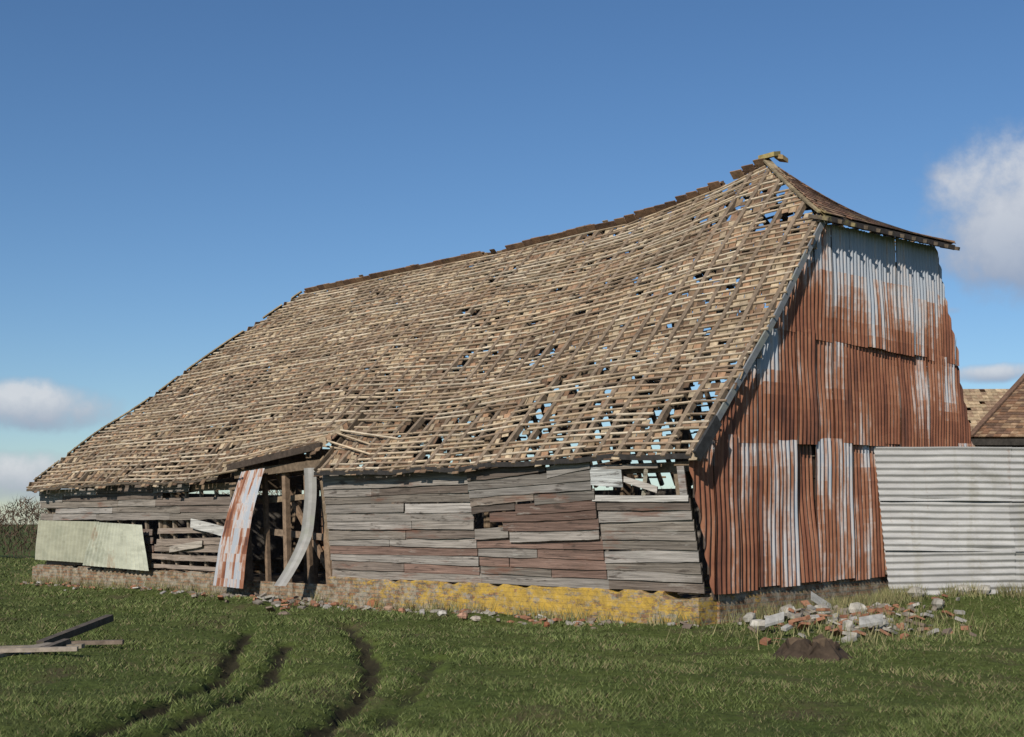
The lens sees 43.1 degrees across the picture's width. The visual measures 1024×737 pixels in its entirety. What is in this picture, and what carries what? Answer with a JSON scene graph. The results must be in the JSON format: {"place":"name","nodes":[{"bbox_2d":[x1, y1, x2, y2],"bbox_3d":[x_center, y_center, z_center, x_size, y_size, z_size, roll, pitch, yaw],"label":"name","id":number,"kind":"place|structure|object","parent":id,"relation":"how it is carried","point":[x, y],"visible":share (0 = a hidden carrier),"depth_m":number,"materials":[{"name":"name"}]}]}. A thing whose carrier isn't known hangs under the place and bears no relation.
{"place":"outdoors","nodes":[
{"label":"outdoors","id":0,"kind":"place"},
{"bbox_2d":[0,524,1023,736],"bbox_3d":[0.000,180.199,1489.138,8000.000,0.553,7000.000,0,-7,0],"label":"ground","id":1,"kind":"structure","parent":0,"point":[345,707],"depth_m":13.73,"materials":[{"name":"green plant"}]},
{"bbox_2d":[0,615,123,657],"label":"fallen timbers","id":2,"kind":"object","parent":1,"relation":"on","point":[59,642],"visible":0.96,"depth_m":16.77,"materials":[{"name":"grey wood"}]},
{"bbox_2d":[0,488,670,557],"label":"bare hedge","id":3,"kind":"object","parent":1,"relation":"on","point":[26,511],"visible":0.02,"depth_m":60.24,"materials":[{"name":"brown plant"}]},
{"bbox_2d":[20,581,698,628],"bbox_3d":[-4.820,4.883,27.611,4.905,0.317,22.084,5,-9,-37],"label":"scattered rubble","id":4,"kind":"object","parent":1,"relation":"on","point":[464,613],"visible":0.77,"depth_m":24.85,"materials":[{"name":"stone"}]},
{"bbox_2d":[26,151,972,625],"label":"timber barn","id":5,"kind":"structure","parent":1,"relation":"on","point":[768,507],"depth_m":25.13,"materials":[{"name":"wood"}]},
{"bbox_2d":[11,575,1023,654],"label":"dry weeds","id":6,"kind":"object","parent":1,"relation":"on","point":[889,597],"visible":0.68,"depth_m":22.28,"materials":[{"name":"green plant"}]},
{"bbox_2d":[772,633,852,662],"bbox_3d":[3.674,3.412,15.767,1.113,0.345,0.944,0,-7,0],"label":"soil mound","id":7,"kind":"object","parent":1,"relation":"on","point":[821,646],"visible":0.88,"depth_m":15.54,"materials":[{"name":"brown soil"}]},
{"bbox_2d":[733,584,992,645],"bbox_3d":[5.796,3.866,20.928,4.128,0.592,7.791,-2,-7,17],"label":"rubble pile","id":8,"kind":"object","parent":1,"relation":"on","point":[880,620],"visible":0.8,"depth_m":19.96,"materials":[{"name":"stone"}]},
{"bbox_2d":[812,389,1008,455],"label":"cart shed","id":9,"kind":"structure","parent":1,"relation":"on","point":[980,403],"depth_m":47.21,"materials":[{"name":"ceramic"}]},
{"bbox_2d":[874,447,1023,595],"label":"corrugated iron fence","id":10,"kind":"object","parent":1,"relation":"on","point":[950,515],"visible":0.96,"depth_m":24.27,"materials":[{"name":"metal"}]},
{"bbox_2d":[971,373,1023,446],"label":"tiled outbuilding","id":11,"kind":"structure","parent":1,"relation":"on","point":[1000,423],"depth_m":36.28,"materials":[{"name":"tile"}]},
{"bbox_2d":[0,0,1023,523],"label":"sky","id":12,"kind":"structure","parent":0,"point":[173,173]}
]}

